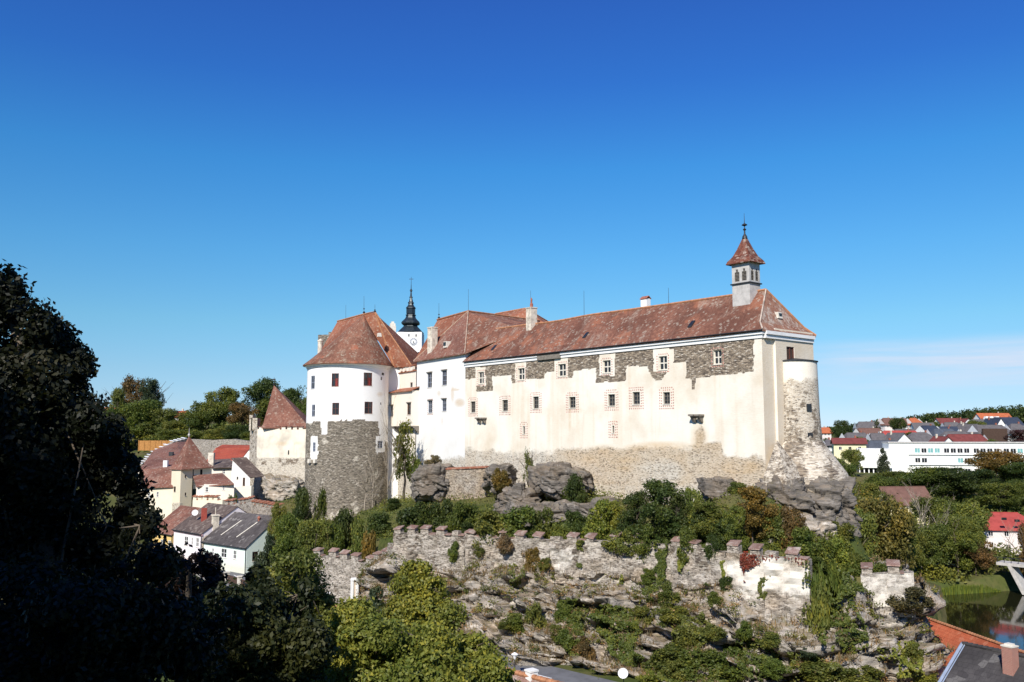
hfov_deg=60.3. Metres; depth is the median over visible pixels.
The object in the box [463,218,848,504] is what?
castle wing
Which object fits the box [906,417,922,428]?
village house
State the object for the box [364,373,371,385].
window
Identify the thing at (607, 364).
window
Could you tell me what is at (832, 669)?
ivy
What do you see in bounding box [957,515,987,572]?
tree
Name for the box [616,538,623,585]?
ivy
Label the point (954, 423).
village house
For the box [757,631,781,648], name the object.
shrub
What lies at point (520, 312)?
castle wing
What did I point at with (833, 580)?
shrub
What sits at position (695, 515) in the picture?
shrub
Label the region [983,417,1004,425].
village house
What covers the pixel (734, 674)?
shrub
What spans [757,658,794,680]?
shrub
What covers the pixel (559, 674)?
road
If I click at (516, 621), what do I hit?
shrub
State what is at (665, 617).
shrub
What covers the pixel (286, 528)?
tree
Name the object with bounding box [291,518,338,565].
tree
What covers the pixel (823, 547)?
shrub
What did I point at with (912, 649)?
shrub
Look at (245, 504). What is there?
battlement wall
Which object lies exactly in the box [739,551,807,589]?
ivy
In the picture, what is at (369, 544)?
shrub
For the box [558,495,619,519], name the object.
rock outcrop
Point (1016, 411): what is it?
forest
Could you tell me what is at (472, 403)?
window
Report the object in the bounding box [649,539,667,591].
ivy
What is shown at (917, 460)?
window
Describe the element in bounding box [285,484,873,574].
undergrowth
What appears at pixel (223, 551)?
window
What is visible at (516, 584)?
ivy
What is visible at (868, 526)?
tree
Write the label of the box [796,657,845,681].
shrub
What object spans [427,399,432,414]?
window
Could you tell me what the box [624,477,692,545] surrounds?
tree
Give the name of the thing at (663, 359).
window
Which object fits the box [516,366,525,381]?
window
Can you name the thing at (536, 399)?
window
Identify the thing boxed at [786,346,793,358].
window
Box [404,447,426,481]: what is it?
tree
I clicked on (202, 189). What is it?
sky
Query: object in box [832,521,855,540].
shrub
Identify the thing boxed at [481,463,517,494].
rock outcrop
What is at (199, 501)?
battlement wall
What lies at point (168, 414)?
tree
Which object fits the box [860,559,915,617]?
rampart wall
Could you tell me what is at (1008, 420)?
village house
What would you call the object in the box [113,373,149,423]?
tree
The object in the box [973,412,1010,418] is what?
village house
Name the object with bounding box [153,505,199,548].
roadside house
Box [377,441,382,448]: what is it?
window
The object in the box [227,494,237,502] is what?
shrub
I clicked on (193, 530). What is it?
roadside house
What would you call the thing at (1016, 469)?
tree
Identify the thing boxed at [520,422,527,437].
window
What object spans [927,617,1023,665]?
riverside house
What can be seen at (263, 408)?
tree
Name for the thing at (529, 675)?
roadside house
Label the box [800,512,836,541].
rock outcrop
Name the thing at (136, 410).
tree
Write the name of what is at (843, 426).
tree
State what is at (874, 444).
village house
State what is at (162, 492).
town house
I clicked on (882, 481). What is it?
tree
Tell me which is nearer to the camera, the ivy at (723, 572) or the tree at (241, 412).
the ivy at (723, 572)
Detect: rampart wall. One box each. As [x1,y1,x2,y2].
[140,437,186,464]
[191,439,249,459]
[313,547,386,602]
[387,543,392,580]
[392,525,812,622]
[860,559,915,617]
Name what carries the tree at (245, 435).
on the ground at (999, 581)
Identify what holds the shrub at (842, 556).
on the ground at (999, 581)
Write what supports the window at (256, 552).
in the roadside house at (235, 541)
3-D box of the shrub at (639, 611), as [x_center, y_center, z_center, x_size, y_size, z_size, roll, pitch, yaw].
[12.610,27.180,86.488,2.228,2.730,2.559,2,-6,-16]
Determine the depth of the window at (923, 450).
295.43 m
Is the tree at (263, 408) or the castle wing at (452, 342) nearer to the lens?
the castle wing at (452, 342)
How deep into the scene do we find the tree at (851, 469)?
257.49 m
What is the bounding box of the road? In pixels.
[223,570,615,681]
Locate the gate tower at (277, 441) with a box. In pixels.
[249,379,305,501]
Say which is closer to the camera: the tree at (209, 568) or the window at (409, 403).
the tree at (209, 568)
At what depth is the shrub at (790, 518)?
89.70 m
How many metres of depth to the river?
145.56 m
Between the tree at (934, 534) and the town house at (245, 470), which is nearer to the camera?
the tree at (934, 534)
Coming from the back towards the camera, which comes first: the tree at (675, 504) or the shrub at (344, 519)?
the shrub at (344, 519)
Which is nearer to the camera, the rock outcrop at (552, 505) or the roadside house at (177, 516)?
the rock outcrop at (552, 505)
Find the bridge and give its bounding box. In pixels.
[996,556,1023,594]
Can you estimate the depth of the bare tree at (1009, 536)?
172.81 m
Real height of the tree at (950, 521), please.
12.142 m
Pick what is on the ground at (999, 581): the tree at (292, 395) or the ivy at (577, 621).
the tree at (292, 395)
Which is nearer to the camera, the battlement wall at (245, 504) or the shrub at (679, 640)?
the shrub at (679, 640)
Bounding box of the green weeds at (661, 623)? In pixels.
[355,549,948,681]
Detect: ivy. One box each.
[508,563,525,589]
[557,597,585,655]
[575,540,584,567]
[587,604,644,666]
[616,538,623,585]
[633,581,654,603]
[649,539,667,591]
[652,648,725,681]
[669,605,716,650]
[677,548,689,573]
[720,560,725,579]
[734,637,784,681]
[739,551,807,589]
[757,575,770,598]
[786,652,849,681]
[801,560,819,626]
[802,519,876,580]
[804,562,828,629]
[808,574,868,654]
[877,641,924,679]
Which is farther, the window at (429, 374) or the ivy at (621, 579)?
the window at (429, 374)
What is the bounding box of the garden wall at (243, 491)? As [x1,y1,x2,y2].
[234,485,252,502]
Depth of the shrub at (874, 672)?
74.35 m
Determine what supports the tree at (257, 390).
on the ground at (999, 581)
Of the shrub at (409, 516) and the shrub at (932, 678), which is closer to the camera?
the shrub at (932, 678)
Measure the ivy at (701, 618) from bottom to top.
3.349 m
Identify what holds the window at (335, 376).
in the round tower at (352, 370)
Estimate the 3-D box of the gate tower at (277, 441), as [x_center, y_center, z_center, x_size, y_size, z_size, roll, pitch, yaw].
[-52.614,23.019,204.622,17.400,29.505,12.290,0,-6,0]
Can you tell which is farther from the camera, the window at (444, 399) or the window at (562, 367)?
the window at (444, 399)
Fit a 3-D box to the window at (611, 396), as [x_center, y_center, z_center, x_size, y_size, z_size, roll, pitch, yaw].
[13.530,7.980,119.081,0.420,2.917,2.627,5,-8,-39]
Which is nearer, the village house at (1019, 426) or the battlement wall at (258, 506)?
the battlement wall at (258, 506)
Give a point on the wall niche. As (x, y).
(353, 590)
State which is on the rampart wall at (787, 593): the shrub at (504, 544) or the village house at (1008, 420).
the shrub at (504, 544)
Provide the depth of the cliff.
83.97 m
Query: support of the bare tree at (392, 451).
on the ground at (999, 581)
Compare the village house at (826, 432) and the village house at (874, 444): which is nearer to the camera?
the village house at (874, 444)
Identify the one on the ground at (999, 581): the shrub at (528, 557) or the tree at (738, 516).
the tree at (738, 516)
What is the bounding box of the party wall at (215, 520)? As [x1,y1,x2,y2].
[201,507,219,548]
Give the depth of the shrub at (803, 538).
85.02 m
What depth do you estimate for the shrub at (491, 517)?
100.83 m
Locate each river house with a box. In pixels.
[878,486,932,525]
[984,512,1023,554]
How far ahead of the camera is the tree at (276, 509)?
143.24 m
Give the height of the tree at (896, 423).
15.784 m
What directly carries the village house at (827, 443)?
on the ground at (999, 581)
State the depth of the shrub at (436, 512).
111.43 m
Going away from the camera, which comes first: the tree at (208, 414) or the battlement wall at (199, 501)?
the battlement wall at (199, 501)
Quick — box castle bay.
[389,364,419,498]
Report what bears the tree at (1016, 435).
on the ground at (999, 581)
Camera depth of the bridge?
164.43 m
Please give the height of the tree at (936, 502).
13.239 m
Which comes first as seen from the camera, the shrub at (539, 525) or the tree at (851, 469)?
the shrub at (539, 525)
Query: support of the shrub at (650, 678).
on the cliff
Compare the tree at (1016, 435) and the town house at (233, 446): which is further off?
the tree at (1016, 435)
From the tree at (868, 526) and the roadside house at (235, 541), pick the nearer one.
the tree at (868, 526)
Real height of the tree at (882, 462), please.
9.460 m
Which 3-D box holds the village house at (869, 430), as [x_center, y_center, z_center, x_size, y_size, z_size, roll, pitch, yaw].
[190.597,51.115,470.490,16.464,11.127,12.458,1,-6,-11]
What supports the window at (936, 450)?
in the school building
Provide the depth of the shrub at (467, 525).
105.25 m
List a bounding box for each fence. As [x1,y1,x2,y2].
[138,440,172,450]
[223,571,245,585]
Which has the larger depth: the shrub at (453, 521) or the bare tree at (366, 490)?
the bare tree at (366, 490)
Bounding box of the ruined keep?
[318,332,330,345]
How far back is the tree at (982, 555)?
169.05 m
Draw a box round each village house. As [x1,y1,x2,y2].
[821,426,830,439]
[823,437,831,450]
[830,436,867,463]
[839,431,869,437]
[852,420,881,431]
[854,426,882,434]
[866,431,885,440]
[866,438,896,447]
[878,417,891,430]
[878,429,920,434]
[886,431,912,441]
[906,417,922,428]
[907,431,932,441]
[910,421,934,429]
[916,424,939,431]
[926,427,959,435]
[928,434,953,441]
[933,417,959,424]
[938,425,957,430]
[938,429,967,435]
[941,421,958,425]
[944,432,987,441]
[956,417,968,422]
[957,422,977,431]
[966,423,1012,441]
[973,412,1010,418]
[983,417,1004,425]
[993,416,1023,425]
[1004,422,1023,430]
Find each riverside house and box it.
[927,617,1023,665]
[937,641,1023,681]
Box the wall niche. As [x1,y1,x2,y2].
[350,577,358,598]
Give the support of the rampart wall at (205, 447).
on the ground at (999, 581)
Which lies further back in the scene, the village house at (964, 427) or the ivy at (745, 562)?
the village house at (964, 427)
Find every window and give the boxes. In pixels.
[196,537,198,547]
[221,548,226,558]
[233,550,236,559]
[252,551,257,561]
[310,376,314,389]
[312,405,314,416]
[332,373,338,386]
[332,403,338,414]
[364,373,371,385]
[364,402,372,413]
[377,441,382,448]
[406,402,410,414]
[426,371,431,387]
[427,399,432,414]
[441,369,446,385]
[441,398,446,411]
[468,397,477,416]
[477,370,484,385]
[499,395,510,414]
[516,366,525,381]
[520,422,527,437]
[530,392,541,412]
[556,361,567,378]
[566,392,578,412]
[601,358,612,375]
[605,389,617,410]
[608,421,617,437]
[629,387,643,409]
[656,353,668,372]
[659,387,673,408]
[711,347,723,366]
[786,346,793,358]
[915,458,920,462]
[921,448,926,452]
[934,448,939,452]
[957,448,962,452]
[964,448,969,452]
[1017,448,1023,453]
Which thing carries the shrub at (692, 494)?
on the ground at (999, 581)
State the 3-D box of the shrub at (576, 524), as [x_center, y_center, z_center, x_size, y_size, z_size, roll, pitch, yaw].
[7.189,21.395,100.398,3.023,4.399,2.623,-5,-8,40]
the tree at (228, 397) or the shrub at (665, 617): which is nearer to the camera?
the shrub at (665, 617)
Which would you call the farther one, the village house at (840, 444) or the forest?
the forest
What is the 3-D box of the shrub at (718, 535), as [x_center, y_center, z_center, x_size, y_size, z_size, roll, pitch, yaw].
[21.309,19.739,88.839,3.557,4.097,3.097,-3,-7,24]
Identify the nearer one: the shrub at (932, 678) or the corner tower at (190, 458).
the shrub at (932, 678)
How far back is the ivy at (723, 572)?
85.21 m
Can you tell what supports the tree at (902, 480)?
on the ground at (999, 581)
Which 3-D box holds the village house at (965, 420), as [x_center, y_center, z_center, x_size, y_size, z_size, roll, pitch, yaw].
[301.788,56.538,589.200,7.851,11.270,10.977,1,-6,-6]
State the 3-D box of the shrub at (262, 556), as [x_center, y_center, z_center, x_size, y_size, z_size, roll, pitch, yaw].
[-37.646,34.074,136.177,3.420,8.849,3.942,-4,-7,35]
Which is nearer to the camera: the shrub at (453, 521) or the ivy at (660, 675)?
the ivy at (660, 675)
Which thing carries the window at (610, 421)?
in the castle wing at (681, 394)
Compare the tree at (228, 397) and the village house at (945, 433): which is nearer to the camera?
the tree at (228, 397)
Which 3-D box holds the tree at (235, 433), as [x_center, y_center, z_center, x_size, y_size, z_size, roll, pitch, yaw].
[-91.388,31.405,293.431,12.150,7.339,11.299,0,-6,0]
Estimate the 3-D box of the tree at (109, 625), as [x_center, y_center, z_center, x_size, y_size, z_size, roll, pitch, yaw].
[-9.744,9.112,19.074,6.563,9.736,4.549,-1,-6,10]
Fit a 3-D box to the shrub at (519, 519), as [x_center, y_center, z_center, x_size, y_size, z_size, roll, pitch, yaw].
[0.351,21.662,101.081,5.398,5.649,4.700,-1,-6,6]
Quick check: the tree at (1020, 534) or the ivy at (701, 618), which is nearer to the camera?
the ivy at (701, 618)
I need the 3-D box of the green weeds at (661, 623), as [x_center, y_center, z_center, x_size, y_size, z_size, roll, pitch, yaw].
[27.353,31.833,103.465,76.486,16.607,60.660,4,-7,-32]
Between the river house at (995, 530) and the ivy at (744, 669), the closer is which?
the ivy at (744, 669)
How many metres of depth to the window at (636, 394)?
115.66 m
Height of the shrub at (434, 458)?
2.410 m
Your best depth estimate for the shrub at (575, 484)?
112.28 m
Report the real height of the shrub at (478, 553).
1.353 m
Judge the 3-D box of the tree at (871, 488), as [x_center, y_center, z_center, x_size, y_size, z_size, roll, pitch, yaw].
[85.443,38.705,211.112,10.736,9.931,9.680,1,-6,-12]
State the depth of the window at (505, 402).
136.99 m
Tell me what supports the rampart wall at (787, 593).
on the cliff
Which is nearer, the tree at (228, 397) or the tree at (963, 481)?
the tree at (963, 481)
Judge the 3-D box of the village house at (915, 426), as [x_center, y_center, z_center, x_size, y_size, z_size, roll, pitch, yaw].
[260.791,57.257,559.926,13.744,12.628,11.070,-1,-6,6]
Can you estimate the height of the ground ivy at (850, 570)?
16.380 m
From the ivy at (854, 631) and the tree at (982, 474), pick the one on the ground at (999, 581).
the tree at (982, 474)
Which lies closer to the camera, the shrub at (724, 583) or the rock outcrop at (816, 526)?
the shrub at (724, 583)
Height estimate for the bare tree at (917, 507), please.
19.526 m
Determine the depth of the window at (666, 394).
111.67 m
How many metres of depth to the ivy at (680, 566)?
88.37 m
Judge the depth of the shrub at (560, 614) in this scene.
90.07 m
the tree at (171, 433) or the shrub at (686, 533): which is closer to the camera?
the shrub at (686, 533)
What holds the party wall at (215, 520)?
on the ground at (999, 581)
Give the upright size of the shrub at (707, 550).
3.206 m
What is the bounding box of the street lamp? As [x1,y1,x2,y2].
[511,652,517,666]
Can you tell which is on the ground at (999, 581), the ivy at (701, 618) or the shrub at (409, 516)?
the shrub at (409, 516)
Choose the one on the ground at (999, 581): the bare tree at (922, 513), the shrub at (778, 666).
the bare tree at (922, 513)
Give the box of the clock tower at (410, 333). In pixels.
[397,286,423,352]
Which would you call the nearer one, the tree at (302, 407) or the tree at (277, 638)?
the tree at (277, 638)
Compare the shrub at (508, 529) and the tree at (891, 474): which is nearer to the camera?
the shrub at (508, 529)
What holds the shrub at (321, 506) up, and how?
on the ground at (999, 581)
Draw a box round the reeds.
[941,583,1000,594]
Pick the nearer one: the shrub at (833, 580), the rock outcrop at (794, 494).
the shrub at (833, 580)
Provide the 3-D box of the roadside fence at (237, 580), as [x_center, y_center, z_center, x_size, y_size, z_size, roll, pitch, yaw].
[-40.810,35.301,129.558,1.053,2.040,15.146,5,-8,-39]
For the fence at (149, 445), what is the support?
on the ground at (999, 581)
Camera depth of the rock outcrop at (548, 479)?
115.60 m
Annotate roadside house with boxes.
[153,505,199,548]
[171,503,246,560]
[201,512,293,573]
[506,667,559,681]
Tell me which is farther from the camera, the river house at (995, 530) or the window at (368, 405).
the river house at (995, 530)
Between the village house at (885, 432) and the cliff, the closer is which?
the cliff
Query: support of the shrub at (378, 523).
on the ground at (999, 581)
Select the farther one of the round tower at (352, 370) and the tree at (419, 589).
the round tower at (352, 370)
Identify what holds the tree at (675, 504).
on the ground at (999, 581)
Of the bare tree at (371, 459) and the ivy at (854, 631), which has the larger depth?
the bare tree at (371, 459)
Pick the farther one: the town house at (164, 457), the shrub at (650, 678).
the town house at (164, 457)
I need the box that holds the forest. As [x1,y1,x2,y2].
[827,404,1023,434]
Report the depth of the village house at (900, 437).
394.88 m
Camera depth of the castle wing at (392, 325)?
182.66 m
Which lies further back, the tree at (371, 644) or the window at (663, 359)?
the window at (663, 359)
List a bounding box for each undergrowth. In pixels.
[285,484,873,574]
[846,467,1023,582]
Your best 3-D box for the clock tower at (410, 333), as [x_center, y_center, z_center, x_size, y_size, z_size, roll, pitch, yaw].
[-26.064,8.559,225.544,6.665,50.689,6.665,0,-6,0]
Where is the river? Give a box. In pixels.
[944,591,1023,649]
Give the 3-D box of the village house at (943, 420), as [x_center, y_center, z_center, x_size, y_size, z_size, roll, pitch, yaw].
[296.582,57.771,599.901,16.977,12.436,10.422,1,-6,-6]
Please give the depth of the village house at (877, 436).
403.95 m
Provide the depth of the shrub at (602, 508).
99.20 m
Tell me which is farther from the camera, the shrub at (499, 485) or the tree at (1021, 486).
the tree at (1021, 486)
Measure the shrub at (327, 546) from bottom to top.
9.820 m
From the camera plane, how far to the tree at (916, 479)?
235.66 m
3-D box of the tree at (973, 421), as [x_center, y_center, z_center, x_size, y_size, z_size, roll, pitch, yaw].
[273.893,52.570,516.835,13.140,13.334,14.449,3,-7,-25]
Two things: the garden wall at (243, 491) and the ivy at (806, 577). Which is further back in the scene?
the garden wall at (243, 491)
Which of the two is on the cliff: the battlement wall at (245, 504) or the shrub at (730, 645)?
the shrub at (730, 645)
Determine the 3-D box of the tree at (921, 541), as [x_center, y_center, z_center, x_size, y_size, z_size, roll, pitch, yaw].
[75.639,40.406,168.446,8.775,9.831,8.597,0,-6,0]
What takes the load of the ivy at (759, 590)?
attached to the rampart wall at (787, 593)
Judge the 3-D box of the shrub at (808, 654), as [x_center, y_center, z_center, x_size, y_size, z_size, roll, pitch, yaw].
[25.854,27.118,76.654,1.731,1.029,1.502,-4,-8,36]
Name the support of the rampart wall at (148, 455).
on the ground at (999, 581)
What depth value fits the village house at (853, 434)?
429.49 m
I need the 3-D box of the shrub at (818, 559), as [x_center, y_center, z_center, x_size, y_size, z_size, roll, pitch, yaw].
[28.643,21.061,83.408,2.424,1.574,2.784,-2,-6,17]
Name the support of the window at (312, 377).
in the round tower at (352, 370)
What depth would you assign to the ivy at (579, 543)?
94.46 m
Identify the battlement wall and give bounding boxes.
[192,494,224,507]
[224,496,254,512]
[251,499,283,514]
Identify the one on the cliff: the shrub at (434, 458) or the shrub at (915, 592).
the shrub at (915, 592)
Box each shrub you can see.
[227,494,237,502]
[254,533,278,567]
[313,487,327,546]
[322,538,332,554]
[328,521,344,554]
[332,506,354,549]
[346,514,364,560]
[360,529,376,561]
[362,512,393,537]
[368,586,383,611]
[384,498,400,510]
[394,501,431,532]
[395,504,414,530]
[420,497,457,531]
[423,454,441,463]
[445,500,473,532]
[447,541,458,562]
[459,521,472,533]
[460,504,485,526]
[472,509,511,548]
[473,546,484,556]
[491,467,511,490]
[494,619,511,629]
[495,505,535,537]
[496,533,513,555]
[504,612,526,634]
[505,526,514,543]
[523,601,548,628]
[524,546,540,570]
[525,526,535,537]
[529,506,558,538]
[537,557,551,571]
[549,623,562,642]
[551,523,571,538]
[552,601,572,622]
[552,628,583,653]
[560,473,588,502]
[562,510,587,537]
[571,635,596,668]
[580,498,613,539]
[600,527,640,556]
[602,498,624,532]
[631,523,653,562]
[632,605,652,624]
[634,669,658,681]
[640,568,655,584]
[640,642,685,673]
[654,606,688,623]
[657,579,681,608]
[660,657,696,681]
[672,625,698,649]
[673,648,732,681]
[676,526,696,564]
[684,486,702,522]
[689,512,706,543]
[700,625,727,641]
[703,532,724,561]
[704,646,744,681]
[707,591,723,606]
[711,517,739,550]
[718,576,733,591]
[721,644,738,649]
[727,481,746,493]
[735,620,752,640]
[756,514,787,550]
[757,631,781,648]
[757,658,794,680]
[778,505,806,548]
[783,526,817,556]
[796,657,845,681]
[800,647,817,658]
[803,538,836,570]
[806,578,830,633]
[810,555,826,571]
[825,560,843,601]
[826,536,851,565]
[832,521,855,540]
[837,665,885,681]
[844,551,865,568]
[863,560,886,571]
[885,586,935,616]
[900,640,923,663]
[915,672,938,681]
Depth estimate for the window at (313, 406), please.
161.15 m
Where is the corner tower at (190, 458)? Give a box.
[169,434,213,511]
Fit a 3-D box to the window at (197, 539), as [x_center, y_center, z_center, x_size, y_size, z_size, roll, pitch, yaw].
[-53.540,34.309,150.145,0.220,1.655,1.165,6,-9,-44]
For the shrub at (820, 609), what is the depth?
79.09 m
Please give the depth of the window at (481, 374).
142.37 m
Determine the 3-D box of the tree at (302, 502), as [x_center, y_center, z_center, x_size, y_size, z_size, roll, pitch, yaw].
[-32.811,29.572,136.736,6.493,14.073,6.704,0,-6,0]
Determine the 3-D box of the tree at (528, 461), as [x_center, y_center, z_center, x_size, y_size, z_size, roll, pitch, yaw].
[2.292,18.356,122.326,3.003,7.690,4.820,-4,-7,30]
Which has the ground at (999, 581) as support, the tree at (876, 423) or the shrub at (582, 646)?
the tree at (876, 423)
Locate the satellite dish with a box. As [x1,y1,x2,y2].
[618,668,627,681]
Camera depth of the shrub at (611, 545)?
91.84 m
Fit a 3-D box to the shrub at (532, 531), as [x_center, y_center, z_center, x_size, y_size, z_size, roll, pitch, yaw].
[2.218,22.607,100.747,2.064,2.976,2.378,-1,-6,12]
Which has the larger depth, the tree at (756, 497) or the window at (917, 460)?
the window at (917, 460)
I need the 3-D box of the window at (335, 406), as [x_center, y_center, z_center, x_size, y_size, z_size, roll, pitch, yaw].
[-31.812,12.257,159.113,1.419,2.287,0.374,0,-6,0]
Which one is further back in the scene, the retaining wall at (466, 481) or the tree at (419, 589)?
the retaining wall at (466, 481)
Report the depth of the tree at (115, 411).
298.41 m
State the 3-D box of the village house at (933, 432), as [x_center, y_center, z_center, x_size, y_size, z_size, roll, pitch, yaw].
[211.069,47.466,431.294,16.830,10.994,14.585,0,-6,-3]
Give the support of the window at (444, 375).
in the castle wing at (452, 342)
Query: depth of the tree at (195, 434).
295.55 m
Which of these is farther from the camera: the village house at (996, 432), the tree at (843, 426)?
the tree at (843, 426)
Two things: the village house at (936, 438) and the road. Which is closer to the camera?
the road
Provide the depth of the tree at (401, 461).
152.96 m
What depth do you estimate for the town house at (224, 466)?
204.42 m
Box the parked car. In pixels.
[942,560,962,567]
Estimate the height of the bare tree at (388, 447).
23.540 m
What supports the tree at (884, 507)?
on the ground at (999, 581)
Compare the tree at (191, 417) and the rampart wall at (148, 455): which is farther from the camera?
the tree at (191, 417)
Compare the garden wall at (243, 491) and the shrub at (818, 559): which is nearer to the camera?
the shrub at (818, 559)
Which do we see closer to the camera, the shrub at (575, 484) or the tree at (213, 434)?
the shrub at (575, 484)
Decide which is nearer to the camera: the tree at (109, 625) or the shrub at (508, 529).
the tree at (109, 625)
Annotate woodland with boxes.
[122,420,248,451]
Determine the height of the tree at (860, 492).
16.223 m
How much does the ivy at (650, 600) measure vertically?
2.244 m
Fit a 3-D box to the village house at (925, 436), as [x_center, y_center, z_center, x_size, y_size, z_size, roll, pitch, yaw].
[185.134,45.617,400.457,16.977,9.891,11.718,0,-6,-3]
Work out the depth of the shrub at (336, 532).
128.66 m
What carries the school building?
on the ground at (999, 581)
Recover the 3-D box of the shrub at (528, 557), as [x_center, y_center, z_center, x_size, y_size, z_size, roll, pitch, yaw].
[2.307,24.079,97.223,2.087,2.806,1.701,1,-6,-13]
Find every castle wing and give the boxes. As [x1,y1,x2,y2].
[389,321,416,454]
[413,289,539,466]
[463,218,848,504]
[495,308,547,321]
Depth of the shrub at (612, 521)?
100.89 m
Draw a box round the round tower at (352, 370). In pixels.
[303,308,417,520]
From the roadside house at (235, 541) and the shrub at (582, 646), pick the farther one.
the roadside house at (235, 541)
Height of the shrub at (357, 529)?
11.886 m
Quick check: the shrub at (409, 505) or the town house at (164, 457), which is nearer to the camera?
the shrub at (409, 505)
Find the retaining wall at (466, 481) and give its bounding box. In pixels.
[445,466,488,499]
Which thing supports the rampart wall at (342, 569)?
on the ground at (999, 581)
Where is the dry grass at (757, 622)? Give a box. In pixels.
[356,549,953,681]
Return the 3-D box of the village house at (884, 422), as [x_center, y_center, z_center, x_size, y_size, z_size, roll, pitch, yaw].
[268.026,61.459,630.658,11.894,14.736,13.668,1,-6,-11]
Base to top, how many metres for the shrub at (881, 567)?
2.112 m
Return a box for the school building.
[856,442,1023,472]
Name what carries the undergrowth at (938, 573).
on the ground at (999, 581)
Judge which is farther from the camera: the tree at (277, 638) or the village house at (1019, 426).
the village house at (1019, 426)
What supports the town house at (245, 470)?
on the ground at (999, 581)
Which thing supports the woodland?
on the ground at (999, 581)
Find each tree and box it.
[0,258,167,675]
[0,537,242,681]
[103,387,131,422]
[103,406,118,420]
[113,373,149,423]
[119,399,164,439]
[132,377,173,433]
[137,407,183,435]
[146,429,184,441]
[147,542,228,599]
[160,561,341,681]
[161,419,184,439]
[171,411,204,430]
[176,429,218,439]
[183,398,229,431]
[200,386,240,425]
[202,427,231,439]
[220,425,249,439]
[226,402,262,425]
[238,376,282,423]
[239,432,249,440]
[256,389,285,423]
[264,500,288,548]
[267,547,337,624]
[268,511,307,570]
[282,385,306,408]
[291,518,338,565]
[292,486,320,548]
[294,395,306,414]
[308,595,520,681]
[348,460,385,510]
[362,426,387,506]
[378,558,471,637]
[379,385,400,499]
[384,417,417,498]
[385,421,402,495]
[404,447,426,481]
[518,446,535,486]
[615,489,651,539]
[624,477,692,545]
[662,492,689,543]
[687,501,729,536]
[719,506,750,551]
[724,485,781,542]
[830,420,852,437]
[835,456,857,476]
[840,447,864,474]
[852,480,867,502]
[853,482,888,508]
[854,506,880,559]
[855,489,916,568]
[862,474,899,489]
[873,421,883,428]
[873,470,909,484]
[876,448,890,473]
[878,511,921,572]
[888,416,907,429]
[896,465,952,492]
[896,473,927,487]
[901,478,931,569]
[908,485,938,555]
[909,492,956,538]
[909,532,930,562]
[915,521,952,578]
[926,466,982,502]
[928,504,949,524]
[930,512,965,571]
[933,500,992,538]
[936,529,981,577]
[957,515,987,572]
[957,538,998,575]
[958,468,1002,495]
[963,449,1023,482]
[967,419,986,424]
[975,482,1023,511]
[993,461,1023,482]
[1000,520,1016,560]
[1001,480,1023,505]
[1003,429,1023,441]
[1005,519,1023,576]
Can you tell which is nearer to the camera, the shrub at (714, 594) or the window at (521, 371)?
the shrub at (714, 594)
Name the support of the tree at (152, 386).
on the ground at (999, 581)
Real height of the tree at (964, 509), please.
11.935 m
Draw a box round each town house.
[138,442,184,473]
[143,469,172,518]
[193,473,233,499]
[207,448,249,461]
[208,453,232,479]
[215,445,249,458]
[231,457,263,486]
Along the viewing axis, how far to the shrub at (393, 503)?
135.43 m
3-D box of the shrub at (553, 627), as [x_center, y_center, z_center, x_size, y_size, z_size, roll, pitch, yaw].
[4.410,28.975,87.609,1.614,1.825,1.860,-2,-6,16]
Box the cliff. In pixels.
[357,553,952,681]
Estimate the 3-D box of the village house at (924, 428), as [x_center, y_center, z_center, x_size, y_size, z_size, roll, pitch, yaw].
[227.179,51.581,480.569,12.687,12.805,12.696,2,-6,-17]
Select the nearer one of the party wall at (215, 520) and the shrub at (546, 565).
the shrub at (546, 565)
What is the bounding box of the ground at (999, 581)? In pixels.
[53,421,1023,681]
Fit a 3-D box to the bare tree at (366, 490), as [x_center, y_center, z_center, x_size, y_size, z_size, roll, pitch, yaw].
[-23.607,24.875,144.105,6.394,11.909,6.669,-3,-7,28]
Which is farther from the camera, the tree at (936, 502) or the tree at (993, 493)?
the tree at (993, 493)
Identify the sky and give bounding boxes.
[0,0,1023,426]
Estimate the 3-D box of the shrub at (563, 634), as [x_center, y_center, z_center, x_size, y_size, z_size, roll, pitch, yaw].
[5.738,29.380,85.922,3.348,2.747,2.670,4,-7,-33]
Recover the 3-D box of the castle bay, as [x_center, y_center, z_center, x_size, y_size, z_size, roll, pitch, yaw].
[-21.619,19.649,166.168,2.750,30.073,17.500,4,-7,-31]
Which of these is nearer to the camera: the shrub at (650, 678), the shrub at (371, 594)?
the shrub at (650, 678)
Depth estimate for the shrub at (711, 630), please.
79.31 m
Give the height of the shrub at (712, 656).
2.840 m
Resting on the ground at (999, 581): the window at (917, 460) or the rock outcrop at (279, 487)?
the rock outcrop at (279, 487)
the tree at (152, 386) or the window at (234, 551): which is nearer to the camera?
the window at (234, 551)
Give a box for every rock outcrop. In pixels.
[261,473,304,500]
[410,461,453,502]
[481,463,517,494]
[493,482,544,513]
[502,499,573,526]
[527,461,593,500]
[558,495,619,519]
[696,476,736,502]
[755,475,815,515]
[767,522,785,543]
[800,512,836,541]
[805,476,862,538]

